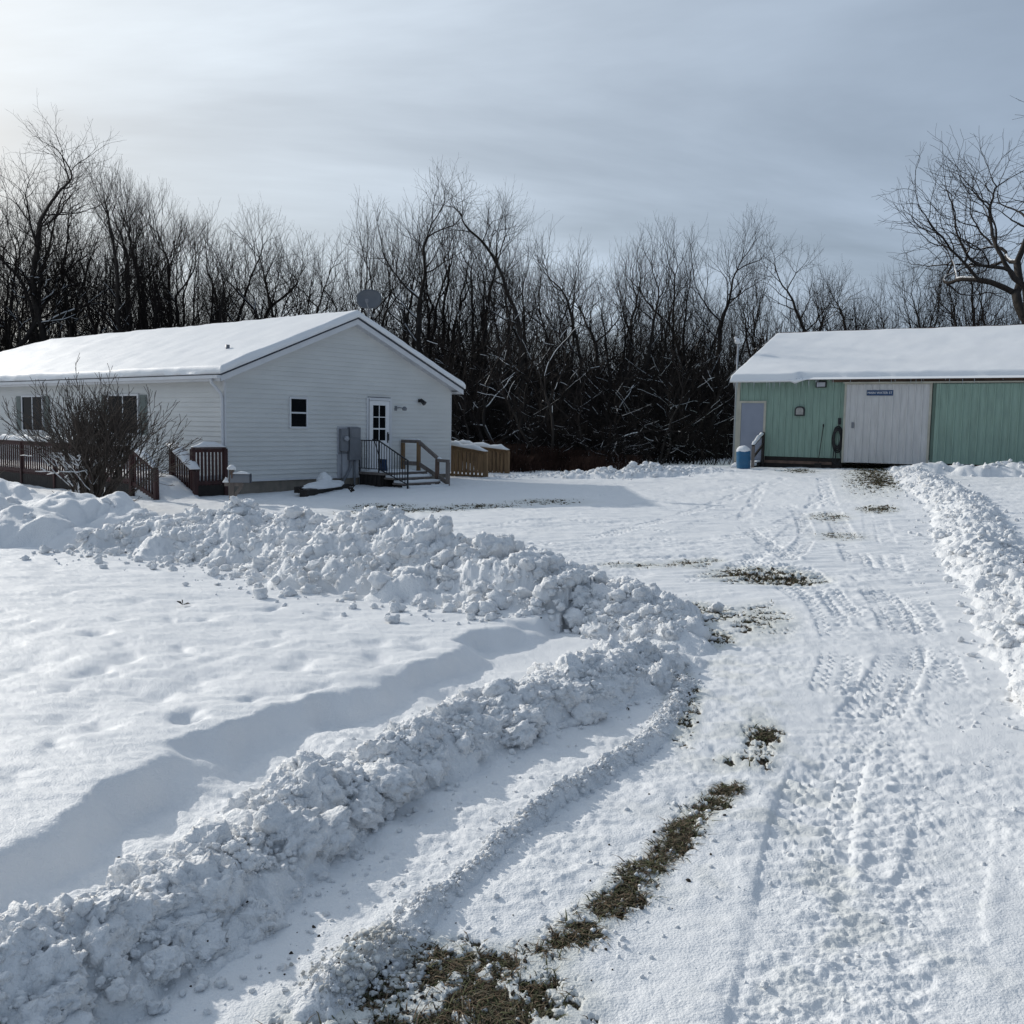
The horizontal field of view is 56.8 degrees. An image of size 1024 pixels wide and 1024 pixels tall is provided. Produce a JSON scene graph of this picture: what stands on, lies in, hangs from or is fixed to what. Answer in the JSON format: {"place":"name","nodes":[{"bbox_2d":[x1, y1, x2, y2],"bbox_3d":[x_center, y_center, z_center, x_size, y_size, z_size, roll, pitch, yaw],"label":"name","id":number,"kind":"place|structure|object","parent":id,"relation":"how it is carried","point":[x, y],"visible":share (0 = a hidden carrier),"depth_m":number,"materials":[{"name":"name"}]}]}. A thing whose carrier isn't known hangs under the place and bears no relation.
{"place":"outdoors","nodes":[
{"label":"outdoors","id":0,"kind":"place"},
{"bbox_2d":[0,456,1023,1023],"bbox_3d":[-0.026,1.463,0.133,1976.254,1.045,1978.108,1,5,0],"label":"snow ground","id":1,"kind":"structure","parent":0,"point":[142,710],"depth_m":4.63,"materials":[{"name":"snow"}]},
{"bbox_2d":[0,162,45,349],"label":"bare tree","id":2,"kind":"object","parent":1,"relation":"on","point":[9,328],"visible":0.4,"depth_m":57.14,"materials":[{"name":"brown plant"}]},
{"bbox_2d":[0,214,66,351],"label":"bare tree","id":3,"kind":"object","parent":1,"relation":"on","point":[6,322],"visible":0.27,"depth_m":58.13,"materials":[{"name":"brown plant"}]},
{"bbox_2d":[0,169,81,343],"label":"bare tree","id":4,"kind":"object","parent":1,"relation":"on","point":[10,211],"visible":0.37,"depth_m":55.50,"materials":[{"name":"brown plant"}]},
{"bbox_2d":[0,196,90,349],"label":"bare tree","id":5,"kind":"object","parent":1,"relation":"on","point":[26,294],"visible":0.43,"depth_m":55.08,"materials":[{"name":"brown plant"}]},
{"bbox_2d":[0,139,108,350],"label":"bare tree","id":6,"kind":"object","parent":1,"relation":"on","point":[28,333],"visible":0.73,"depth_m":54.37,"materials":[{"name":"brown plant"}]},
{"bbox_2d":[17,189,98,336],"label":"bare tree","id":7,"kind":"object","parent":1,"relation":"on","point":[69,322],"visible":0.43,"depth_m":56.00,"materials":[{"name":"brown plant"}]},
{"bbox_2d":[0,131,121,351],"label":"bare tree","id":8,"kind":"object","parent":1,"relation":"on","point":[43,306],"visible":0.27,"depth_m":60.08,"materials":[{"name":"brown plant"}]},
{"bbox_2d":[0,199,127,338],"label":"bare tree","id":9,"kind":"object","parent":1,"relation":"on","point":[78,316],"visible":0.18,"depth_m":57.39,"materials":[{"name":"brown plant"}]},
{"bbox_2d":[3,156,133,341],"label":"bare tree","id":10,"kind":"object","parent":1,"relation":"on","point":[64,325],"visible":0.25,"depth_m":57.19,"materials":[{"name":"brown plant"}]},
{"bbox_2d":[0,478,153,553],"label":"snow bank","id":11,"kind":"structure","parent":1,"relation":"on","point":[45,524],"depth_m":12.23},
{"bbox_2d":[0,93,158,346],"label":"bare tree","id":12,"kind":"object","parent":1,"relation":"on","point":[36,307],"visible":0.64,"depth_m":52.85,"materials":[{"name":"brown plant"}]},
{"bbox_2d":[47,207,137,336],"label":"bare tree","id":13,"kind":"object","parent":1,"relation":"on","point":[92,323],"visible":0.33,"depth_m":56.82,"materials":[{"name":"brown plant"}]},
{"bbox_2d":[0,353,201,500],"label":"bush","id":14,"kind":"object","parent":1,"relation":"on","point":[83,450],"visible":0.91,"depth_m":19.35,"materials":[{"name":"brown plant"}]},
{"bbox_2d":[0,434,227,502],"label":"deck","id":15,"kind":"structure","parent":1,"relation":"on","point":[192,483],"depth_m":23.77,"materials":[{"name":"red wood"}]},
{"bbox_2d":[81,179,155,331],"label":"bare tree","id":16,"kind":"object","parent":1,"relation":"on","point":[127,305],"visible":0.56,"depth_m":52.58,"materials":[{"name":"brown plant"}]},
{"bbox_2d":[54,141,201,334],"bbox_3d":[-20.934,-11.356,52.249,7.517,16.326,9.753,0,5,-10],"label":"bare tree","id":17,"kind":"object","parent":1,"relation":"on","point":[117,308],"visible":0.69,"depth_m":51.76,"materials":[{"name":"brown plant"}]},
{"bbox_2d":[78,174,229,332],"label":"bare tree","id":18,"kind":"object","parent":1,"relation":"on","point":[176,279],"visible":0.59,"depth_m":53.35,"materials":[{"name":"brown plant"}]},
{"bbox_2d":[100,156,213,329],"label":"bare tree","id":19,"kind":"object","parent":1,"relation":"on","point":[174,292],"visible":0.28,"depth_m":57.82,"materials":[{"name":"brown plant"}]},
{"bbox_2d":[149,211,231,327],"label":"bare tree","id":20,"kind":"object","parent":1,"relation":"on","point":[197,290],"visible":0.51,"depth_m":54.26,"materials":[{"name":"brown plant"}]},
{"bbox_2d":[144,201,271,326],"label":"bare tree","id":21,"kind":"object","parent":1,"relation":"on","point":[208,267],"visible":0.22,"depth_m":58.54,"materials":[{"name":"brown plant"}]},
{"bbox_2d":[167,229,268,326],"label":"bare tree","id":22,"kind":"object","parent":1,"relation":"on","point":[220,308],"visible":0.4,"depth_m":53.11,"materials":[{"name":"brown plant"}]},
{"bbox_2d":[0,310,465,494],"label":"house","id":23,"kind":"structure","parent":1,"relation":"on","point":[280,404],"depth_m":26.91,"materials":[{"name":"plastic"}]},
{"bbox_2d":[21,395,44,431],"bbox_3d":[-15.573,-3.201,30.731,1.520,1.180,0.072,5,7,39],"label":"window","id":24,"kind":"structure","parent":23,"relation":"in","point":[27,401],"depth_m":30.79,"materials":[{"name":"clear glass"}]},
{"bbox_2d":[107,394,139,435],"bbox_3d":[-11.158,-2.797,27.149,1.720,1.180,0.072,5,7,39],"label":"window","id":25,"kind":"structure","parent":23,"relation":"in","point":[136,396],"depth_m":26.93,"materials":[{"name":"clear glass"}]},
{"bbox_2d":[288,397,307,428],"bbox_3d":[-5.822,-2.704,25.798,0.070,0.850,0.620,5,7,39],"label":"window","id":26,"kind":"structure","parent":23,"relation":"in","point":[298,406],"depth_m":25.80,"materials":[{"name":"clear glass"}]},
{"bbox_2d":[356,289,381,318],"bbox_3d":[-4.321,-5.891,28.224,0.628,1.521,0.649,5,6,37],"label":"satellite dish","id":27,"kind":"object","parent":23,"relation":"attached to","point":[368,299],"visible":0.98,"depth_m":28.29,"materials":[{"name":"grey paint"}]},
{"bbox_2d":[369,401,389,469],"bbox_3d":[-3.945,-2.271,28.149,0.087,2.048,0.822,5,7,39],"label":"door","id":28,"kind":"structure","parent":23,"relation":"in","point":[379,411],"depth_m":28.12,"materials":[{"name":"white paint"}]},
{"bbox_2d":[222,465,251,499],"bbox_3d":[-6.266,-0.472,21.570,0.630,1.205,0.190,0,5,-8],"label":"mailbox","id":29,"kind":"object","parent":1,"relation":"on","point":[240,478],"visible":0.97,"depth_m":21.49,"materials":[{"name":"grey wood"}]},
{"bbox_2d":[189,196,290,323],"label":"bare tree","id":30,"kind":"object","parent":1,"relation":"on","point":[242,306],"visible":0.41,"depth_m":57.40,"materials":[{"name":"brown plant"}]},
{"bbox_2d":[190,201,346,321],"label":"bare tree","id":31,"kind":"object","parent":1,"relation":"on","point":[267,286],"visible":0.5,"depth_m":55.33,"materials":[{"name":"brown plant"}]},
{"bbox_2d":[208,225,328,320],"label":"bare tree","id":32,"kind":"object","parent":1,"relation":"on","point":[278,278],"visible":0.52,"depth_m":56.27,"materials":[{"name":"brown plant"}]},
{"bbox_2d":[221,227,367,321],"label":"bare tree","id":33,"kind":"object","parent":1,"relation":"on","point":[305,298],"visible":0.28,"depth_m":58.94,"materials":[{"name":"brown plant"}]},
{"bbox_2d":[273,234,348,315],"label":"bare tree","id":34,"kind":"object","parent":1,"relation":"on","point":[309,298],"visible":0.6,"depth_m":53.38,"materials":[{"name":"brown plant"}]},
{"bbox_2d":[294,472,349,496],"bbox_3d":[-5.096,-0.769,25.421,0.627,0.577,2.880,2,5,12],"label":"timber border","id":35,"kind":"object","parent":1,"relation":"on","point":[324,482],"visible":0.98,"depth_m":25.03,"materials":[{"name":"brown wood"}]},
{"bbox_2d":[0,634,714,1023],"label":"snow bank","id":36,"kind":"structure","parent":1,"relation":"on","point":[130,938],"depth_m":3.23,"materials":[{"name":"snow"}]},
{"bbox_2d":[320,214,408,332],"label":"bare tree","id":37,"kind":"object","parent":1,"relation":"on","point":[361,280],"visible":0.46,"depth_m":54.08,"materials":[{"name":"brown plant"}]},
{"bbox_2d":[327,199,401,312],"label":"bare tree","id":38,"kind":"object","parent":1,"relation":"on","point":[344,265],"visible":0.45,"depth_m":58.70,"materials":[{"name":"brown plant"}]},
{"bbox_2d":[289,916,443,1019],"bbox_3d":[-0.436,1.302,2.790,0.385,0.139,0.441,5,6,36],"label":"dirty snow heap","id":39,"kind":"object","parent":1,"relation":"on","point":[351,956],"visible":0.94,"depth_m":2.74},
{"bbox_2d":[315,194,433,332],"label":"bare tree","id":40,"kind":"object","parent":1,"relation":"on","point":[380,257],"visible":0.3,"depth_m":59.29,"materials":[{"name":"brown plant"}]},
{"bbox_2d":[20,496,742,655],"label":"snow bank","id":41,"kind":"structure","parent":1,"relation":"on","point":[395,557],"depth_m":8.80,"materials":[{"name":"snow"}]},
{"bbox_2d":[359,438,449,488],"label":"entry steps","id":42,"kind":"structure","parent":1,"relation":"on","point":[404,477],"depth_m":27.45,"materials":[{"name":"grey wood"}]},
{"bbox_2d":[373,225,449,338],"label":"bare tree","id":43,"kind":"object","parent":1,"relation":"on","point":[409,286],"visible":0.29,"depth_m":55.80,"materials":[{"name":"brown plant"}]},
{"bbox_2d":[336,156,497,377],"bbox_3d":[-4.730,-10.749,51.246,9.366,15.344,7.501,4,6,32],"label":"bare tree","id":44,"kind":"object","parent":1,"relation":"on","point":[418,330],"visible":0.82,"depth_m":50.73,"materials":[{"name":"brown plant"}]},
{"bbox_2d":[370,220,467,374],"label":"bare tree","id":45,"kind":"object","parent":1,"relation":"on","point":[409,298],"visible":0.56,"depth_m":53.16,"materials":[{"name":"brown plant"}]},
{"bbox_2d":[379,203,500,363],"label":"bare tree","id":46,"kind":"object","parent":1,"relation":"on","point":[445,276],"visible":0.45,"depth_m":55.62,"materials":[{"name":"brown plant"}]},
{"bbox_2d":[395,198,517,378],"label":"bare tree","id":47,"kind":"object","parent":1,"relation":"on","point":[459,308],"visible":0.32,"depth_m":57.58,"materials":[{"name":"brown plant"}]},
{"bbox_2d":[405,203,528,399],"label":"bare tree","id":48,"kind":"object","parent":1,"relation":"on","point":[464,317],"visible":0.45,"depth_m":55.67,"materials":[{"name":"brown plant"}]},
{"bbox_2d":[450,440,509,476],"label":"wooden fence","id":49,"kind":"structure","parent":1,"relation":"on","point":[479,460],"depth_m":31.48,"materials":[{"name":"beige wood"}]},
{"bbox_2d":[415,168,550,407],"bbox_3d":[-0.925,-10.830,50.465,6.821,15.733,7.714,-3,7,-40],"label":"bare tree","id":50,"kind":"object","parent":1,"relation":"on","point":[506,290],"visible":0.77,"depth_m":50.56,"materials":[{"name":"brown plant"}]},
{"bbox_2d":[436,224,551,443],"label":"bare tree","id":51,"kind":"object","parent":1,"relation":"on","point":[494,309],"visible":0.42,"depth_m":53.39,"materials":[{"name":"brown plant"}]},
{"bbox_2d":[285,674,704,1023],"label":"snow bank","id":52,"kind":"structure","parent":1,"relation":"on","point":[418,918],"depth_m":3.42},
{"bbox_2d":[442,176,549,379],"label":"bare tree","id":53,"kind":"object","parent":1,"relation":"on","point":[477,261],"visible":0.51,"depth_m":55.90,"materials":[{"name":"brown plant"}]},
{"bbox_2d":[416,333,585,457],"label":"tree","id":54,"kind":"object","parent":1,"relation":"on","point":[478,425],"visible":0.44,"depth_m":38.15,"materials":[{"name":"brown plant"}]},
{"bbox_2d":[0,290,1016,464],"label":"underbrush","id":55,"kind":"object","parent":1,"relation":"on","point":[593,440],"visible":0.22,"depth_m":44.08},
{"bbox_2d":[402,276,643,457],"bbox_3d":[0.197,-5.177,35.788,9.672,7.448,5.517,2,5,9],"label":"tree","id":56,"kind":"object","parent":1,"relation":"on","point":[526,422],"visible":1,"depth_m":36.36,"materials":[{"name":"brown plant"}]},
{"bbox_2d":[494,216,556,390],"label":"bare tree","id":57,"kind":"object","parent":1,"relation":"on","point":[528,256],"visible":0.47,"depth_m":57.01,"materials":[{"name":"brown plant"}]},
{"bbox_2d":[422,267,639,452],"bbox_3d":[-0.142,-6.155,40.116,9.307,8.681,8.381,-1,6,-21],"label":"tree","id":58,"kind":"object","parent":1,"relation":"on","point":[483,425],"visible":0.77,"depth_m":40.08,"materials":[{"name":"brown plant"}]},
{"bbox_2d":[455,297,608,454],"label":"tree","id":59,"kind":"object","parent":1,"relation":"on","point":[527,364],"visible":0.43,"depth_m":43.63,"materials":[{"name":"brown plant"}]},
{"bbox_2d":[504,227,595,386],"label":"bare tree","id":60,"kind":"object","parent":1,"relation":"on","point":[540,285],"visible":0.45,"depth_m":57.35,"materials":[{"name":"brown plant"}]},
{"bbox_2d":[454,288,647,447],"bbox_3d":[1.353,-6.374,44.771,9.861,8.143,5.760,3,6,23],"label":"tree","id":61,"kind":"object","parent":1,"relation":"on","point":[508,364],"visible":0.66,"depth_m":43.94,"materials":[{"name":"brown plant"}]},
{"bbox_2d":[506,234,614,395],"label":"bare tree","id":62,"kind":"object","parent":1,"relation":"on","point":[544,331],"visible":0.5,"depth_m":57.44,"materials":[{"name":"brown plant"}]},
{"bbox_2d":[514,214,614,403],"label":"bare tree","id":63,"kind":"object","parent":1,"relation":"on","point":[564,294],"visible":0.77,"depth_m":54.40,"materials":[{"name":"brown plant"}]},
{"bbox_2d":[466,439,663,472],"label":"dry weeds","id":64,"kind":"object","parent":1,"relation":"on","point":[534,462],"visible":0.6,"depth_m":35.74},
{"bbox_2d":[117,546,1023,1023],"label":"dirt clods","id":65,"kind":"object","parent":1,"relation":"on","point":[471,946],"visible":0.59,"depth_m":2.78,"materials":[{"name":"soil"}]},
{"bbox_2d":[546,263,647,392],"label":"bare tree","id":66,"kind":"object","parent":1,"relation":"on","point":[596,347],"visible":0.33,"depth_m":59.88,"materials":[{"name":"brown plant"}]},
{"bbox_2d":[569,268,642,415],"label":"bare tree","id":67,"kind":"object","parent":1,"relation":"on","point":[605,329],"visible":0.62,"depth_m":55.72,"materials":[{"name":"brown plant"}]},
{"bbox_2d":[482,461,733,479],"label":"snow bank","id":68,"kind":"structure","parent":1,"relation":"on","point":[631,470],"depth_m":30.62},
{"bbox_2d":[517,345,712,464],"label":"tree","id":69,"kind":"object","parent":1,"relation":"on","point":[611,425],"visible":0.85,"depth_m":38.71,"materials":[{"name":"brown plant"}]},
{"bbox_2d":[587,224,666,392],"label":"bare tree","id":70,"kind":"object","parent":1,"relation":"on","point":[642,257],"visible":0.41,"depth_m":58.09,"materials":[{"name":"brown plant"}]},
{"bbox_2d":[527,291,734,459],"bbox_3d":[5.837,-6.272,44.136,8.759,8.170,7.888,-2,6,-29],"label":"tree","id":71,"kind":"object","parent":1,"relation":"on","point":[637,370],"visible":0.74,"depth_m":44.19,"materials":[{"name":"brown plant"}]},
{"bbox_2d":[248,530,1019,1023],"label":"snow crumbs","id":72,"kind":"object","parent":1,"relation":"on","point":[488,966],"visible":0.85,"depth_m":3.12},
{"bbox_2d":[589,240,681,423],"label":"bare tree","id":73,"kind":"object","parent":1,"relation":"on","point":[625,353],"visible":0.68,"depth_m":54.44,"materials":[{"name":"brown plant"}]},
{"bbox_2d":[603,217,694,403],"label":"bare tree","id":74,"kind":"object","parent":1,"relation":"on","point":[652,327],"visible":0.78,"depth_m":52.88,"materials":[{"name":"brown plant"}]},
{"bbox_2d":[600,295,733,464],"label":"tree","id":75,"kind":"object","parent":1,"relation":"on","point":[668,452],"visible":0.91,"depth_m":39.32,"materials":[{"name":"brown plant"}]},
{"bbox_2d":[597,346,738,462],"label":"tree","id":76,"kind":"object","parent":1,"relation":"on","point":[680,398],"visible":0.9,"depth_m":40.29,"materials":[{"name":"brown plant"}]},
{"bbox_2d":[612,238,728,384],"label":"bare tree","id":77,"kind":"object","parent":1,"relation":"on","point":[667,295],"visible":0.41,"depth_m":58.40,"materials":[{"name":"brown plant"}]},
{"bbox_2d":[629,260,720,404],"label":"bare tree","id":78,"kind":"object","parent":1,"relation":"on","point":[662,332],"visible":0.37,"depth_m":56.14,"materials":[{"name":"brown plant"}]},
{"bbox_2d":[620,210,735,389],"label":"bare tree","id":79,"kind":"object","parent":1,"relation":"on","point":[684,300],"visible":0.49,"depth_m":56.99,"materials":[{"name":"brown plant"}]},
{"bbox_2d":[613,301,763,457],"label":"tree","id":80,"kind":"object","parent":1,"relation":"on","point":[721,365],"visible":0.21,"depth_m":47.41,"materials":[{"name":"brown plant"}]},
{"bbox_2d":[636,290,780,458],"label":"tree","id":81,"kind":"object","parent":1,"relation":"on","point":[722,388],"visible":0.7,"depth_m":44.60,"materials":[{"name":"brown plant"}]},
{"bbox_2d":[662,203,788,404],"bbox_3d":[12.460,-10.340,55.197,7.830,14.337,6.271,5,7,37],"label":"bare tree","id":82,"kind":"object","parent":1,"relation":"on","point":[727,303],"visible":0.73,"depth_m":54.75,"materials":[{"name":"brown plant"}]},
{"bbox_2d":[686,244,767,404],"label":"bare tree","id":83,"kind":"object","parent":1,"relation":"on","point":[713,342],"visible":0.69,"depth_m":55.78,"materials":[{"name":"brown plant"}]},
{"bbox_2d":[710,265,774,404],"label":"bare tree","id":84,"kind":"object","parent":1,"relation":"on","point":[743,334],"visible":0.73,"depth_m":54.19,"materials":[{"name":"brown plant"}]},
{"bbox_2d":[701,270,791,371],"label":"bare tree","id":85,"kind":"object","parent":1,"relation":"on","point":[747,344],"visible":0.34,"depth_m":57.28,"materials":[{"name":"brown plant"}]},
{"bbox_2d":[715,245,790,361],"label":"bare tree","id":86,"kind":"object","parent":1,"relation":"on","point":[757,309],"visible":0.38,"depth_m":59.30,"materials":[{"name":"brown plant"}]},
{"bbox_2d":[778,265,853,331],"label":"bare tree","id":87,"kind":"object","parent":1,"relation":"on","point":[821,323],"visible":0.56,"depth_m":54.58,"materials":[{"name":"brown plant"}]},
{"bbox_2d":[740,229,896,360],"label":"bare tree","id":88,"kind":"object","parent":1,"relation":"on","point":[790,296],"visible":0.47,"depth_m":57.84,"materials":[{"name":"brown plant"}]},
{"bbox_2d":[809,270,886,330],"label":"bare tree","id":89,"kind":"object","parent":1,"relation":"on","point":[863,320],"visible":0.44,"depth_m":55.49,"materials":[{"name":"brown plant"}]},
{"bbox_2d":[802,249,901,329],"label":"bare tree","id":90,"kind":"object","parent":1,"relation":"on","point":[839,293],"visible":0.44,"depth_m":61.57,"materials":[{"name":"brown plant"}]},
{"bbox_2d":[730,324,1023,467],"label":"shed","id":91,"kind":"structure","parent":1,"relation":"on","point":[958,395],"depth_m":32.27,"materials":[{"name":"green paint"}]},
{"bbox_2d":[740,403,763,461],"bbox_3d":[8.612,-2.861,34.041,0.814,2.097,0.091,4,6,30],"label":"door","id":92,"kind":"structure","parent":91,"relation":"in","point":[752,414],"depth_m":34.02,"materials":[{"name":"grey paint"}]},
{"bbox_2d":[841,383,932,463],"bbox_3d":[12.515,-2.959,31.671,2.750,2.700,0.090,4,6,30],"label":"sliding door","id":93,"kind":"structure","parent":91,"relation":"in","point":[895,429],"depth_m":31.64,"materials":[{"name":"white paint"}]},
{"bbox_2d":[876,250,960,328],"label":"bare tree","id":94,"kind":"object","parent":1,"relation":"on","point":[917,315],"visible":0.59,"depth_m":53.77,"materials":[{"name":"brown plant"}]},
{"bbox_2d":[873,255,982,327],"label":"bare tree","id":95,"kind":"object","parent":1,"relation":"on","point":[936,318],"visible":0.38,"depth_m":57.13,"materials":[{"name":"brown plant"}]},
{"bbox_2d":[873,98,1023,324],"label":"bare tree","id":96,"kind":"object","parent":1,"relation":"on","point":[1016,276],"visible":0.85,"depth_m":55.87,"materials":[{"name":"brown plant"}]},
{"bbox_2d":[906,250,996,326],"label":"bare tree","id":97,"kind":"object","parent":1,"relation":"on","point":[950,313],"visible":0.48,"depth_m":54.92,"materials":[{"name":"brown plant"}]},
{"bbox_2d":[880,464,1023,729],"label":"snow bank","id":98,"kind":"structure","parent":1,"relation":"on","point":[980,550],"depth_m":10.65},
{"bbox_2d":[891,459,1023,476],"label":"snow bank","id":99,"kind":"structure","parent":1,"relation":"on","point":[1009,468],"depth_m":28.19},
{"bbox_2d":[913,222,1018,326],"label":"bare tree","id":100,"kind":"object","parent":1,"relation":"on","point":[972,298],"visible":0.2,"depth_m":60.69,"materials":[{"name":"brown plant"}]},
{"bbox_2d":[945,235,1008,326],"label":"bare tree","id":101,"kind":"object","parent":1,"relation":"on","point":[976,317],"visible":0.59,"depth_m":53.38,"materials":[{"name":"brown plant"}]},
{"bbox_2d":[952,238,1018,325],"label":"bare tree","id":102,"kind":"object","parent":1,"relation":"on","point":[991,323],"visible":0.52,"depth_m":54.70,"materials":[{"name":"brown plant"}]},
{"bbox_2d":[0,0,1023,381],"label":"sky","id":103,"kind":"structure","parent":0,"point":[609,115],"materials":[{"name":"grey"}]},
{"bbox_2d":[256,464,900,1023],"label":"grass","id":104,"kind":"structure","parent":0,"point":[496,1000],"depth_m":2.97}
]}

